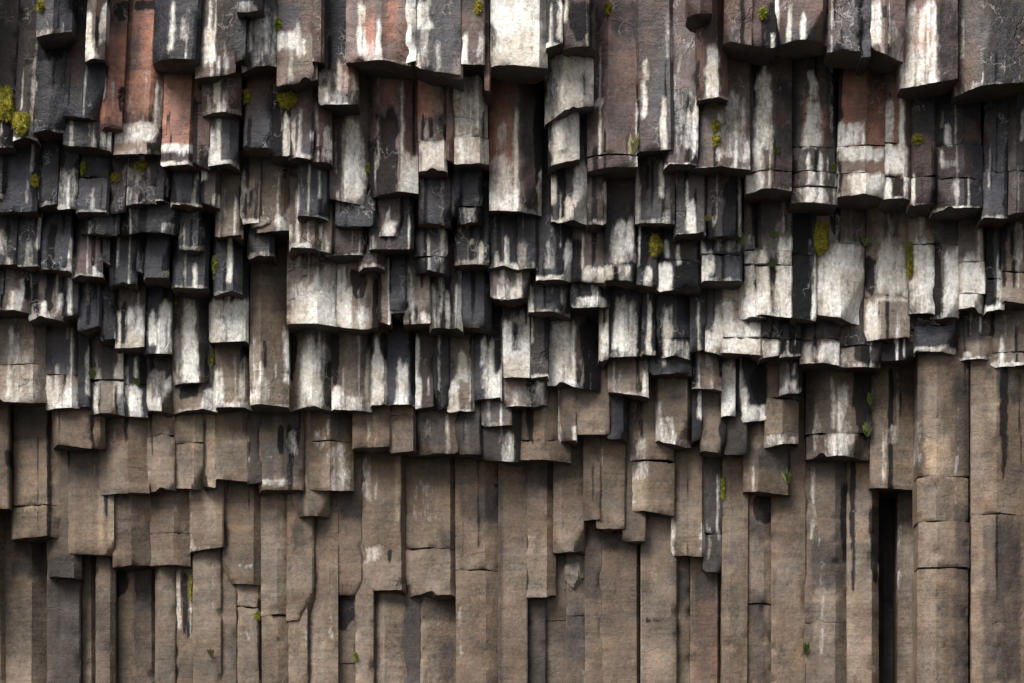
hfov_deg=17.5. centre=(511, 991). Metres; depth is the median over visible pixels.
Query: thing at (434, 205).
basalt column
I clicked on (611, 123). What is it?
basalt column
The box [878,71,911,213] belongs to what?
basalt column
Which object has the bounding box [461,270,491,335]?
basalt column
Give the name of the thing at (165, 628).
basalt column
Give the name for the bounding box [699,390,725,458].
basalt column
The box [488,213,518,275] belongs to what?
basalt column
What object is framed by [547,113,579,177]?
basalt column
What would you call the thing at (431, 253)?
basalt column
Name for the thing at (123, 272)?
basalt column
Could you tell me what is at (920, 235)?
basalt column
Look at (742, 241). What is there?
grass tuft
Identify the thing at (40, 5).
moss clump
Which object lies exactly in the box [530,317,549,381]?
basalt column
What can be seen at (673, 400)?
basalt column
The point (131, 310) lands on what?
basalt column
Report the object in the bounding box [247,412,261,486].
basalt column
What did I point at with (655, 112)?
basalt column
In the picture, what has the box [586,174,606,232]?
basalt column
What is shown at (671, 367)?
basalt column
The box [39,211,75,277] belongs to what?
basalt column
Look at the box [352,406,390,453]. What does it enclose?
basalt column
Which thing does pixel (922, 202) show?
basalt column
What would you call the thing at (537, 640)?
basalt column
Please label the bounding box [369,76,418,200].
basalt column
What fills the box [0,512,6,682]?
basalt column
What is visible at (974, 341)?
basalt column
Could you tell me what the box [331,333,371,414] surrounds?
basalt column
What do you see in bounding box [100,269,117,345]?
basalt column
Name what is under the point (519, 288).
basalt column
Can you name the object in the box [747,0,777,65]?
basalt column
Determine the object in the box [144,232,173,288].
basalt column
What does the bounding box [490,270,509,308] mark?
basalt column
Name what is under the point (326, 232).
basalt column
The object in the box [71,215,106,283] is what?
basalt column
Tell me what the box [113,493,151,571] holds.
basalt column
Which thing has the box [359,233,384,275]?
basalt column
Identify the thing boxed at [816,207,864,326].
basalt column
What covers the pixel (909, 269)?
moss clump
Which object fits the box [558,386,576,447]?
basalt column
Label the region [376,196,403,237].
basalt column
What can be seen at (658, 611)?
basalt column
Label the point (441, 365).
basalt column
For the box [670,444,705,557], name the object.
basalt column
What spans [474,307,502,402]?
basalt column
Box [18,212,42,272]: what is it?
basalt column
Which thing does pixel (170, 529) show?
basalt column
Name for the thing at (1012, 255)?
basalt column
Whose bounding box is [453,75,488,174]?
basalt column
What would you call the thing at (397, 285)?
basalt column
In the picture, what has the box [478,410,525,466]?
basalt column
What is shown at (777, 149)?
grass tuft
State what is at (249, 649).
basalt column
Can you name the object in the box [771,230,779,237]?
grass tuft
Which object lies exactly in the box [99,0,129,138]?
basalt column
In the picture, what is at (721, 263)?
basalt column
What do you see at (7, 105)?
moss clump
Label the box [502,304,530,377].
basalt column
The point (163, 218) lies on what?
basalt column
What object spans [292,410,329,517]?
basalt column
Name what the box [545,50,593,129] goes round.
basalt column
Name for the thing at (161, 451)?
basalt column
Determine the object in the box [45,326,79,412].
basalt column
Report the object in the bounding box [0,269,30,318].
basalt column
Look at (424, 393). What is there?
basalt column
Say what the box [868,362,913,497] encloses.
basalt column
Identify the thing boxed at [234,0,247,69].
basalt column
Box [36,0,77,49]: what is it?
basalt column
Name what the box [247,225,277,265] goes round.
basalt column
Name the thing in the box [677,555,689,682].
basalt column
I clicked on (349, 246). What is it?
basalt column
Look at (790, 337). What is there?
basalt column
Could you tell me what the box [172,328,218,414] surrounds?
basalt column
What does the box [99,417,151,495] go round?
basalt column
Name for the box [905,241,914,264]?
moss clump
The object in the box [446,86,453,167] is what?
basalt column
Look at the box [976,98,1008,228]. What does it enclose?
basalt column
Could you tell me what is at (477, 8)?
moss clump
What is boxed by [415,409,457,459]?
basalt column
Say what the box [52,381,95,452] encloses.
basalt column
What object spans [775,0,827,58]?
basalt column
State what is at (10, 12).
basalt column
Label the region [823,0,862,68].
basalt column
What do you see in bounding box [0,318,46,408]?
basalt column
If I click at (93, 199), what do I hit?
basalt column
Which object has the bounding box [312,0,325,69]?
basalt column
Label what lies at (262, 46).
basalt column
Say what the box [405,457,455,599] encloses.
basalt column
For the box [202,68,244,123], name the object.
basalt column
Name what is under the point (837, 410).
basalt column
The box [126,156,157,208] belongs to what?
basalt column
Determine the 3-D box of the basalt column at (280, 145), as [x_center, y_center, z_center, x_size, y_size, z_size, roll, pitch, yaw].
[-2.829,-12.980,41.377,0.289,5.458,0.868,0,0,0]
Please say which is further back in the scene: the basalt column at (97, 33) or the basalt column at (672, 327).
the basalt column at (672, 327)
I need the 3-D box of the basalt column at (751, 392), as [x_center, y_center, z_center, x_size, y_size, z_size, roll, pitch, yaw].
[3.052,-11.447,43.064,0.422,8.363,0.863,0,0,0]
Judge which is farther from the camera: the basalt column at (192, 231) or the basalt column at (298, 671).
the basalt column at (298, 671)
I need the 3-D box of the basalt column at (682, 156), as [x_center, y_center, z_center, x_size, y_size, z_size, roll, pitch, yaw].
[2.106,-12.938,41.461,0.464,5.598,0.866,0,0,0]
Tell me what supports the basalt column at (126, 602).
on the ground
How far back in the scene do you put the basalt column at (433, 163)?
41.06 m
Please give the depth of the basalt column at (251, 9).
40.11 m
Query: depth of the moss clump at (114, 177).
41.31 m
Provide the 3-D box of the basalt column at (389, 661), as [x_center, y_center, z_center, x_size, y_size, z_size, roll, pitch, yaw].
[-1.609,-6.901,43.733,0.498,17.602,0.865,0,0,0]
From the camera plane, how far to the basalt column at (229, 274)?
41.82 m
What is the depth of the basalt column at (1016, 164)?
41.31 m
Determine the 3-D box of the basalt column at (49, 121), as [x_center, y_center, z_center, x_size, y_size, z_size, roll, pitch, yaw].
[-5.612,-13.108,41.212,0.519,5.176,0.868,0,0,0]
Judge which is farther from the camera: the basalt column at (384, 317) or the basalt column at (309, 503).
the basalt column at (309, 503)
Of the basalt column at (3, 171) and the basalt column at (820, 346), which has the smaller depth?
the basalt column at (3, 171)
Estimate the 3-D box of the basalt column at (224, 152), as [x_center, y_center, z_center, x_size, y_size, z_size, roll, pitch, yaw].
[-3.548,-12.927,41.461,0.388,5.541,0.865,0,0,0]
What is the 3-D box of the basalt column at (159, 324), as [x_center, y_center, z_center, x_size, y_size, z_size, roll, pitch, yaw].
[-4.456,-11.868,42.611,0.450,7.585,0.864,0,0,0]
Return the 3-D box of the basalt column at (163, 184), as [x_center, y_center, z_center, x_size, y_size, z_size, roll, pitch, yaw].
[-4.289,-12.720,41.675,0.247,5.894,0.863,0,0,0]
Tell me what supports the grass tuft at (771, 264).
attached to the basalt column at (774, 292)
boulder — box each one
[250,216,270,232]
[563,559,584,588]
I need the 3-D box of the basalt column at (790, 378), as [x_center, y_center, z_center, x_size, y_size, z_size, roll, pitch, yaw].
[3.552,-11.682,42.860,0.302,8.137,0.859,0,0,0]
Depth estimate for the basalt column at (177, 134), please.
41.01 m
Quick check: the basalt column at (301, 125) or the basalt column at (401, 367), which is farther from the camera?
the basalt column at (401, 367)
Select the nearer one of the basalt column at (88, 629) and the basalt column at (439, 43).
the basalt column at (439, 43)
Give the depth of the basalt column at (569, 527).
43.06 m
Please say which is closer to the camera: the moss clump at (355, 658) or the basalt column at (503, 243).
the basalt column at (503, 243)
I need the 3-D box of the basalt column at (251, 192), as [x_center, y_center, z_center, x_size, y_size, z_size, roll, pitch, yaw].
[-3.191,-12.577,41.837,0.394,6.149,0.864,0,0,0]
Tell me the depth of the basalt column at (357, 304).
42.06 m
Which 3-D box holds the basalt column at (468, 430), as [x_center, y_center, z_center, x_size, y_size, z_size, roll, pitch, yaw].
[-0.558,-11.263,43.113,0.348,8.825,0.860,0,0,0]
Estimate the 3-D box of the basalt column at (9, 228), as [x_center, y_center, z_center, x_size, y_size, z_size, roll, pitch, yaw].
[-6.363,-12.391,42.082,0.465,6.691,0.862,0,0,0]
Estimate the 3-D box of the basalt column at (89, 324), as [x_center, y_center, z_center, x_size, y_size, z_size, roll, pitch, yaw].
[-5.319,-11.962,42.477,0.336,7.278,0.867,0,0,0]
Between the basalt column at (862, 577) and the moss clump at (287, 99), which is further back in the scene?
the basalt column at (862, 577)
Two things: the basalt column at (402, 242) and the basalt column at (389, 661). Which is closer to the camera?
the basalt column at (402, 242)
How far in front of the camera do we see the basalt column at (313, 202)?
41.37 m
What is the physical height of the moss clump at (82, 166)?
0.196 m
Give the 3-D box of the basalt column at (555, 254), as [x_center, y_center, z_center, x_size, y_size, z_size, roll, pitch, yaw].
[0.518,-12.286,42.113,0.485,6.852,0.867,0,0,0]
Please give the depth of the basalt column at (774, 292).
41.94 m
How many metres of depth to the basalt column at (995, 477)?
42.37 m
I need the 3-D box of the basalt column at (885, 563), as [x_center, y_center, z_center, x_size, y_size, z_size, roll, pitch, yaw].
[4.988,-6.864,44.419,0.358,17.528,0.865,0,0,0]
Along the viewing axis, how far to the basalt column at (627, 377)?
42.49 m
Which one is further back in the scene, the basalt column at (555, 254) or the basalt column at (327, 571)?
the basalt column at (327, 571)
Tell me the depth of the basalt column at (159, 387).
42.59 m
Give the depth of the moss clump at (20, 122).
40.80 m
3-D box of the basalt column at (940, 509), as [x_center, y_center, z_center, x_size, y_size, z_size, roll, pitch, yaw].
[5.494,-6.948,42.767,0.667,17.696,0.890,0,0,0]
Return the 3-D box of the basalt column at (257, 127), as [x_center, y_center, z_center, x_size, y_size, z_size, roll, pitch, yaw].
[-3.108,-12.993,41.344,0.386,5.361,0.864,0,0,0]
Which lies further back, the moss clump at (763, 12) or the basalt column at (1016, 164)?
the basalt column at (1016, 164)
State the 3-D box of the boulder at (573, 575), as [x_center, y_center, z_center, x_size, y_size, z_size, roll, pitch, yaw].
[0.810,-5.441,43.405,0.311,0.474,0.382,0,0,0]
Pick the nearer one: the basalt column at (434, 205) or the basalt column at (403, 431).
the basalt column at (434, 205)
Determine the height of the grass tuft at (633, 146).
0.248 m
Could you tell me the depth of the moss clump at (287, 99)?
40.89 m
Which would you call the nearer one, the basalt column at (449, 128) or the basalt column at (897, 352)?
the basalt column at (449, 128)
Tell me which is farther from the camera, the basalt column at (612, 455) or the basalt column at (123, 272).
the basalt column at (612, 455)
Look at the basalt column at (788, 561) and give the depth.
43.13 m
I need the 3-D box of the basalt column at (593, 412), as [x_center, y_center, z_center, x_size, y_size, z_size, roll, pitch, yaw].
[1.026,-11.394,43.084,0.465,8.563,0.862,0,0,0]
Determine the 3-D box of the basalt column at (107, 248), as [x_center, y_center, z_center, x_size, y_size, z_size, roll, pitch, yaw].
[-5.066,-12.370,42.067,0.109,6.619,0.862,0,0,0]
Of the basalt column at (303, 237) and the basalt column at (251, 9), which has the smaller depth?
the basalt column at (251, 9)
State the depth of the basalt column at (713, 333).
42.19 m
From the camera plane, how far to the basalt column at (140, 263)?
41.73 m
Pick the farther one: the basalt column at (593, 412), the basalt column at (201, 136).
the basalt column at (593, 412)
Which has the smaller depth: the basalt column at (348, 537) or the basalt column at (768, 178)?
the basalt column at (768, 178)
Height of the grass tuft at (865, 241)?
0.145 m
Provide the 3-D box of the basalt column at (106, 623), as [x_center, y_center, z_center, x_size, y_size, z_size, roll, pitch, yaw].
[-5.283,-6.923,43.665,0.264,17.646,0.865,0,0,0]
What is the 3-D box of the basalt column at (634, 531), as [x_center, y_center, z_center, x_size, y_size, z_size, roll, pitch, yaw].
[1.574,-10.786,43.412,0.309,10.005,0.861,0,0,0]
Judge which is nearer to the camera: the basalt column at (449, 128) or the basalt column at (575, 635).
the basalt column at (449, 128)
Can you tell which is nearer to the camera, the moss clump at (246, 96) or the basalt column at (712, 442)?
the moss clump at (246, 96)
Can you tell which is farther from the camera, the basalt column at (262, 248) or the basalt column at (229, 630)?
the basalt column at (229, 630)
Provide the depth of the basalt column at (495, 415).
42.64 m
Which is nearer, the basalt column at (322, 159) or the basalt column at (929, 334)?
the basalt column at (322, 159)
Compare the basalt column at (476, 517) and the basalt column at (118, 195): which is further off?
the basalt column at (476, 517)
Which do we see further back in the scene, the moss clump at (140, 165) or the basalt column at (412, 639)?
the basalt column at (412, 639)
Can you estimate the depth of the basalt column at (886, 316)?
42.16 m
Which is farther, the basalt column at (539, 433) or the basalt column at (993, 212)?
the basalt column at (539, 433)
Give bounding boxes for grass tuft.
[88,367,95,378]
[133,377,139,385]
[207,647,213,655]
[628,133,639,153]
[703,214,711,220]
[738,231,745,245]
[766,261,775,266]
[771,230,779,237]
[773,144,780,153]
[782,470,794,483]
[803,639,809,654]
[830,162,841,172]
[861,234,870,245]
[862,422,872,436]
[867,388,873,404]
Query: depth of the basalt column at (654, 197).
41.42 m
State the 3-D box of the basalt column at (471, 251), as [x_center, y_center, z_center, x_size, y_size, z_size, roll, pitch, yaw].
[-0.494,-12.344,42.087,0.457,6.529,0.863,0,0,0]
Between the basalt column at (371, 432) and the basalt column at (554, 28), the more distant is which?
the basalt column at (371, 432)
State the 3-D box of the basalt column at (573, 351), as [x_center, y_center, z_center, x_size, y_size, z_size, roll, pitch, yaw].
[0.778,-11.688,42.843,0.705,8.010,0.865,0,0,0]
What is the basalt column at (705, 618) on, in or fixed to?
on the ground
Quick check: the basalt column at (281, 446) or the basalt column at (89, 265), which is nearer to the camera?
the basalt column at (89, 265)
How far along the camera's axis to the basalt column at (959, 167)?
41.30 m
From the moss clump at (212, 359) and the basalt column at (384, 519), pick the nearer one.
the moss clump at (212, 359)
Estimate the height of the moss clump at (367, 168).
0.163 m
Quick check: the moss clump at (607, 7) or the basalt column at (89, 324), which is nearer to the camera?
the moss clump at (607, 7)
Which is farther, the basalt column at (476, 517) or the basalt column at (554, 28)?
the basalt column at (476, 517)
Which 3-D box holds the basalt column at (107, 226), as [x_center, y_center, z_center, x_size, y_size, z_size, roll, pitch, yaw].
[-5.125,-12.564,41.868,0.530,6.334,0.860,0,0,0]
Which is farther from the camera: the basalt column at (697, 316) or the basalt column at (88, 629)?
the basalt column at (88, 629)
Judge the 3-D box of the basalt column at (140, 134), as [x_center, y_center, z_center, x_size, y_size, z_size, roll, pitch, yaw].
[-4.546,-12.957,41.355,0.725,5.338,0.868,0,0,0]
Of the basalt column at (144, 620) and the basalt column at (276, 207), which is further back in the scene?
the basalt column at (144, 620)
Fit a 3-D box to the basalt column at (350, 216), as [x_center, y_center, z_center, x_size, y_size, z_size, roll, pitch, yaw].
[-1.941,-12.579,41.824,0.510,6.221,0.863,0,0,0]
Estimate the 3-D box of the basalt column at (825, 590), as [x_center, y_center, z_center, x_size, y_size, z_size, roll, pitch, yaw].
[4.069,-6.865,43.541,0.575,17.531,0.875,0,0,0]
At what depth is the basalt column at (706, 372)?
42.45 m
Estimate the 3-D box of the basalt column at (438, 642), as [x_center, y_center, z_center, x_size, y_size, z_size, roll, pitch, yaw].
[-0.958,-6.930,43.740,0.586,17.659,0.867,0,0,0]
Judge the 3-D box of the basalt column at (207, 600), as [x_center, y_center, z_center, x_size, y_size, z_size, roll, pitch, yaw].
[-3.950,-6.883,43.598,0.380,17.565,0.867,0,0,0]
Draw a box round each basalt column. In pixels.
[0,0,20,154]
[0,145,40,217]
[0,154,7,198]
[0,214,21,271]
[0,267,7,311]
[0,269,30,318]
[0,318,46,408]
[0,404,12,513]
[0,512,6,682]
[4,513,47,682]
[11,406,60,542]
[13,0,40,148]
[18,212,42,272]
[29,271,67,327]
[33,43,66,141]
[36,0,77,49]
[38,140,59,213]
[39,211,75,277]
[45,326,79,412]
[47,541,81,682]
[48,450,84,581]
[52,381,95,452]
[57,140,79,214]
[63,119,113,157]
[63,277,79,327]
[64,0,110,121]
[67,450,114,557]
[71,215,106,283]
[76,155,111,220]
[77,282,102,338]
[78,331,90,409]
[80,213,121,238]
[82,556,95,682]
[85,0,110,66]
[90,334,124,419]
[93,381,105,450]
[95,555,116,682]
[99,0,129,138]
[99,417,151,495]
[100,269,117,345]
[102,237,111,270]
[109,157,127,213]
[109,234,140,291]
[113,0,164,159]
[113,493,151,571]
[115,279,145,355]
[117,570,136,682]
[121,202,179,244]
[123,354,149,419]
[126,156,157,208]
[134,568,154,682]
[136,232,145,280]
[143,286,173,357]
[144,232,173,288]
[146,355,175,417]
[147,413,176,494]
[150,489,191,569]
[153,0,202,74]
[155,565,176,682]
[156,157,171,204]
[161,73,194,171]
[171,170,204,212]
[172,212,213,299]
[172,294,208,386]
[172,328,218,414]
[174,414,203,489]
[176,556,192,682]
[179,210,205,254]
[189,481,224,555]
[192,80,210,171]
[193,548,221,682]
[195,0,236,89]
[201,168,221,218]
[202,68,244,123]
[203,414,216,490]
[208,118,241,174]
[209,234,250,347]
[213,216,244,298]
[214,411,248,483]
[215,123,246,248]
[215,343,252,412]
[221,549,237,682]
[222,482,260,584]
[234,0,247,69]
[236,584,261,682]
[237,0,264,18]
[240,82,262,233]
[242,0,276,81]
[243,73,273,159]
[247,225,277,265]
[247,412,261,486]
[249,244,290,413]
[256,158,292,245]
[259,411,304,495]
[261,493,288,682]
[271,74,290,166]
[277,0,318,92]
[286,494,314,620]
[287,239,339,333]
[288,87,314,168]
[288,607,308,682]
[289,168,321,260]
[290,329,331,413]
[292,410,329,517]
[297,163,329,222]
[304,411,354,492]
[308,493,338,682]
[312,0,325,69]
[312,89,332,171]
[314,527,329,593]
[318,0,360,118]
[318,202,333,261]
[323,203,368,263]
[330,74,369,204]
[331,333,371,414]
[333,453,362,595]
[335,191,375,229]
[336,263,378,335]
[338,595,356,682]
[346,0,411,79]
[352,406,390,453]
[355,475,374,682]
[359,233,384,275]
[362,452,405,594]
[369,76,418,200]
[369,198,414,256]
[370,326,389,408]
[374,591,406,682]
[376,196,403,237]
[378,257,391,330]
[381,320,415,407]
[389,254,405,320]
[389,406,415,457]
[403,255,430,332]
[404,549,420,682]
[405,0,416,80]
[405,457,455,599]
[414,201,448,279]
[415,0,463,91]
[415,329,433,411]
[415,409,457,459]
[418,80,447,178]
[418,166,453,234]
[419,549,455,682]
[430,228,463,338]
[432,334,449,410]
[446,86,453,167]
[447,334,474,412]
[451,167,460,227]
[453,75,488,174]
[454,109,489,271]
[455,402,481,461]
[455,457,497,682]
[457,168,482,226]
[461,0,484,78]
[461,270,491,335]
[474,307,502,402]
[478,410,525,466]
[481,400,511,428]
[484,0,490,108]
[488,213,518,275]
[489,0,541,216]
[490,0,547,83]
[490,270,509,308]
[498,463,527,682]
[500,269,529,308]
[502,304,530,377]
[502,320,551,410]
[517,213,537,274]
[520,389,570,464]
[525,461,555,600]
[528,272,570,320]
[528,597,545,682]
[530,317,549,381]
[536,80,572,285]
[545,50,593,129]
[546,0,562,59]
[546,554,566,682]
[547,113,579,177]
[547,311,599,390]
[551,119,586,228]
[553,436,585,555]
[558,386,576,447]
[563,0,595,61]
[566,553,584,682]
[570,282,609,315]
[572,227,605,288]
[576,366,609,438]
[583,436,600,522]
[585,522,601,682]
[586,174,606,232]
[587,0,636,180]
[595,437,625,531]
[598,308,608,369]
[599,530,639,682]
[603,178,636,290]
[607,356,648,403]
[607,394,627,443]
[609,287,641,357]
[621,400,645,544]
[628,379,674,517]
[635,0,674,161]
[635,156,674,230]
[635,226,657,294]
[640,293,656,360]
[640,514,676,682]
[648,354,691,380]
[655,228,700,296]
[655,377,691,450]
[656,294,689,361]
[663,0,698,173]
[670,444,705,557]
[673,172,705,242]
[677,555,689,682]
[685,0,711,32]
[689,260,706,353]
[690,59,749,180]
[690,556,720,682]
[691,351,721,393]
[691,390,701,446]
[695,0,727,105]
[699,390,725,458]
[700,238,741,289]
[702,457,722,572]
[704,289,723,356]
[705,173,741,240]
[719,289,761,362]
[720,456,747,682]
[721,358,735,417]
[722,0,751,61]
[722,410,747,458]
[736,357,766,424]
[738,181,766,321]
[743,421,790,496]
[744,55,791,202]
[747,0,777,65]
[747,201,792,319]
[747,494,770,682]
[757,317,782,364]
[764,361,798,447]
[771,374,806,682]
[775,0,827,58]
[777,320,800,364]
[778,359,801,395]
[787,55,837,215]
[789,213,816,325]
[799,319,839,373]
[804,370,870,462]
[804,461,846,682]
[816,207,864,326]
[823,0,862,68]
[836,66,885,209]
[836,209,882,374]
[846,461,878,682]
[856,0,870,75]
[864,208,909,341]
[868,0,904,72]
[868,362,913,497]
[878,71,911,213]
[878,497,892,682]
[881,314,914,366]
[893,491,914,682]
[896,0,957,100]
[906,96,936,218]
[907,216,934,315]
[912,313,957,361]
[912,350,969,682]
[929,91,982,221]
[930,221,958,322]
[950,0,1023,104]
[956,312,991,364]
[958,217,985,316]
[967,335,1023,682]
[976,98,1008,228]
[983,226,1004,315]
[989,309,1023,368]
[1001,220,1023,310]
[1006,93,1023,222]
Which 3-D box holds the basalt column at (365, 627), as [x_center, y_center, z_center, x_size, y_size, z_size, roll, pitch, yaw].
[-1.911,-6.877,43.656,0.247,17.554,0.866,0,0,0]
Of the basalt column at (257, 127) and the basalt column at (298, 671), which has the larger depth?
the basalt column at (298, 671)
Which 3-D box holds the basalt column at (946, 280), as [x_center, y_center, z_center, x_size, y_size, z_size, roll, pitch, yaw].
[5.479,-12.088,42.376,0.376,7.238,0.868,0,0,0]
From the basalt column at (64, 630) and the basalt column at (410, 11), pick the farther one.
the basalt column at (64, 630)
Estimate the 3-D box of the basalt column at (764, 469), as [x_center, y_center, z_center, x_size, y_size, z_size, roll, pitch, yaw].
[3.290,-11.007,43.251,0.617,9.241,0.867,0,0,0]
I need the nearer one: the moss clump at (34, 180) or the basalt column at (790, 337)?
the moss clump at (34, 180)
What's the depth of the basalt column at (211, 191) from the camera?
41.26 m
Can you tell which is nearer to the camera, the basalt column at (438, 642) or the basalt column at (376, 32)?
the basalt column at (376, 32)
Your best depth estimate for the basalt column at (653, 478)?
42.92 m
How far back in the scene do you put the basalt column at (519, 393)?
42.54 m
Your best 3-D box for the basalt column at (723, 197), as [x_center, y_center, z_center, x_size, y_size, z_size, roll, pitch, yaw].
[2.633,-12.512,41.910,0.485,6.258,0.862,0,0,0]
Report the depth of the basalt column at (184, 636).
43.29 m
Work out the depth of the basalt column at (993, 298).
41.93 m
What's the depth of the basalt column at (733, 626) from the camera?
43.08 m
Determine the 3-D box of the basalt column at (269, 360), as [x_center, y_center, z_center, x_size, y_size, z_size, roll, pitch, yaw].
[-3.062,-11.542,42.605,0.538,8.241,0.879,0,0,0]
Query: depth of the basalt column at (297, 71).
40.48 m
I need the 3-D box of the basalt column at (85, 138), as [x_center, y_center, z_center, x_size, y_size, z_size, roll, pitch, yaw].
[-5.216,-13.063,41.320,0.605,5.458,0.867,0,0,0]
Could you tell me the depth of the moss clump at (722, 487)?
43.07 m
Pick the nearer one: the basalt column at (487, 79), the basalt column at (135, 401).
the basalt column at (487, 79)
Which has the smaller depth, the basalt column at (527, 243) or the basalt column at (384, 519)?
the basalt column at (527, 243)
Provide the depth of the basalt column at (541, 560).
43.18 m
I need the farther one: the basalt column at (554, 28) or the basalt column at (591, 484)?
the basalt column at (591, 484)
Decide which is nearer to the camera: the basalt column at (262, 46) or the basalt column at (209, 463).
the basalt column at (262, 46)
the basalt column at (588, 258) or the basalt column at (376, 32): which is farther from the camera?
the basalt column at (588, 258)
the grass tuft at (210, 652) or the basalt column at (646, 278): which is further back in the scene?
the grass tuft at (210, 652)
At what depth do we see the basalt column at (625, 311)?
42.25 m
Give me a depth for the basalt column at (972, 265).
41.95 m
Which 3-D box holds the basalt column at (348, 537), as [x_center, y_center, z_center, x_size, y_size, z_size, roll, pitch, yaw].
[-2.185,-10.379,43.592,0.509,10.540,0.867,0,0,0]
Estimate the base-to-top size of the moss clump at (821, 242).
0.463 m
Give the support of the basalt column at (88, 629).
on the ground
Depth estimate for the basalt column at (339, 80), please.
40.67 m
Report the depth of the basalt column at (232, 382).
42.51 m
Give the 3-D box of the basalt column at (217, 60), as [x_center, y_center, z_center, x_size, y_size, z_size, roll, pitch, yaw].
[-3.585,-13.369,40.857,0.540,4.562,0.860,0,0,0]
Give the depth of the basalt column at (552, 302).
42.00 m
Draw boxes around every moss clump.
[0,84,14,122]
[11,111,32,136]
[28,174,39,187]
[35,0,45,12]
[79,162,87,174]
[110,172,120,182]
[132,159,148,172]
[173,296,177,310]
[188,574,192,602]
[209,353,214,366]
[212,256,217,273]
[243,89,252,103]
[253,610,261,620]
[273,17,282,30]
[276,90,298,110]
[352,652,358,662]
[363,162,369,172]
[472,0,483,14]
[602,0,612,16]
[648,233,662,256]
[710,118,720,132]
[711,103,718,109]
[711,133,720,146]
[719,476,726,499]
[756,5,771,19]
[813,221,829,255]
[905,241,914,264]
[905,262,913,278]
[911,133,923,144]
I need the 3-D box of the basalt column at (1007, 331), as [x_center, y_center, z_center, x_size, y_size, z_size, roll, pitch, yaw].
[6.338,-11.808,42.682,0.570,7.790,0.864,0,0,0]
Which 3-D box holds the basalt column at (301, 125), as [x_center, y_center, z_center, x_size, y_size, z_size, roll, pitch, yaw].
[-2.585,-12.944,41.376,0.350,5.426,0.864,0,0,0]
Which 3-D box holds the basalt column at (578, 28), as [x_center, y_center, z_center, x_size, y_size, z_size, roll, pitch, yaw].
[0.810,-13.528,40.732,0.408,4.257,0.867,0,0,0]
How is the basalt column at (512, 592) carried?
on the ground
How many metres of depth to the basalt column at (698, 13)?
40.26 m
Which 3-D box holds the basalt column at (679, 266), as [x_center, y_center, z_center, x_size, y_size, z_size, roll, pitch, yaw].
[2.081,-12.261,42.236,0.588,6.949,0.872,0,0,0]
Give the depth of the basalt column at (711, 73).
40.63 m
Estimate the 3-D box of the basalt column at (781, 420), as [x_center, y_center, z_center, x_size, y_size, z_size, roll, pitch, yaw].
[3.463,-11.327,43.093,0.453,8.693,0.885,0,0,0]
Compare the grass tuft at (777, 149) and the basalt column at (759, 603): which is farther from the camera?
the basalt column at (759, 603)
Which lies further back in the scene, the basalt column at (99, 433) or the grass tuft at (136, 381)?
the basalt column at (99, 433)
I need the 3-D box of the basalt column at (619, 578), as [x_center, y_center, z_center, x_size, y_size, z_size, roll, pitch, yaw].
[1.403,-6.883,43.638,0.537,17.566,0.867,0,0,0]
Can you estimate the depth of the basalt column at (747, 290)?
42.00 m
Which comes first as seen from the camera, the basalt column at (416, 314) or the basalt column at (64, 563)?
the basalt column at (416, 314)
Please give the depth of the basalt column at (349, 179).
41.32 m
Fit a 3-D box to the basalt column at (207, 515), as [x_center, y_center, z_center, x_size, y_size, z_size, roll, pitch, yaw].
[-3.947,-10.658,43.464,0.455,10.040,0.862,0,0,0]
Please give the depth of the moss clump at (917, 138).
41.22 m
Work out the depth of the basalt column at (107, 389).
42.57 m
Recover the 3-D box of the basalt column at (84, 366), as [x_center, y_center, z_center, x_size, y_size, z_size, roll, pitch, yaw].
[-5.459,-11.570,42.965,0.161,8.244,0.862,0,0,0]
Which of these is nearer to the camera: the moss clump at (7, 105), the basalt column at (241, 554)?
the moss clump at (7, 105)
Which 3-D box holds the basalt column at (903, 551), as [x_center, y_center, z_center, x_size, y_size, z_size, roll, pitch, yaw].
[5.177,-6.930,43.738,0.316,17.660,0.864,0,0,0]
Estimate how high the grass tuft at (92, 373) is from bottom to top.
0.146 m
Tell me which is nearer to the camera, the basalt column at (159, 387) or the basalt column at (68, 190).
the basalt column at (68, 190)
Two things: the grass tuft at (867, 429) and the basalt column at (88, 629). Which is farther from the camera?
the basalt column at (88, 629)
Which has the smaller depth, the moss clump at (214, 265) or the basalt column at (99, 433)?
the moss clump at (214, 265)
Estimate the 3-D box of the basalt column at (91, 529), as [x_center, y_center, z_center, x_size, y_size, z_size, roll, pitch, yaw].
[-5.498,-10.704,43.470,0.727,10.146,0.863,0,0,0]
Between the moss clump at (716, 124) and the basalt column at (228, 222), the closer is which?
the moss clump at (716, 124)
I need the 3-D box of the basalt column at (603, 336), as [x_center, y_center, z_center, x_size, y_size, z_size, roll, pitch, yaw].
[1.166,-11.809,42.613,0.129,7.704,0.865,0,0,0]
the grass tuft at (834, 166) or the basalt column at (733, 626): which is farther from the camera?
the basalt column at (733, 626)
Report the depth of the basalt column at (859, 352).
42.31 m
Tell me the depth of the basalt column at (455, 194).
41.36 m
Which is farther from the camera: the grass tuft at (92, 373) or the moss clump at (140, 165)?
the grass tuft at (92, 373)
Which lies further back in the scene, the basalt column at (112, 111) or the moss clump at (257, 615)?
the moss clump at (257, 615)
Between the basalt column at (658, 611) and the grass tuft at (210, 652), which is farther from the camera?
the basalt column at (658, 611)
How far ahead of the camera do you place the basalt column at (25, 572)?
43.54 m
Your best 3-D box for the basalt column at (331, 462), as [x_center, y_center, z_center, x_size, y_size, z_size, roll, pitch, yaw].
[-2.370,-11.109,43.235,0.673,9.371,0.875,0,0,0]
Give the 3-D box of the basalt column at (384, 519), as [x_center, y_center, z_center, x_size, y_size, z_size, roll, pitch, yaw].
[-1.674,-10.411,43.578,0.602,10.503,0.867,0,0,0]
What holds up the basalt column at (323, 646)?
on the ground
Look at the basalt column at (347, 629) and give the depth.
43.30 m
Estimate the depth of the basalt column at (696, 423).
42.66 m

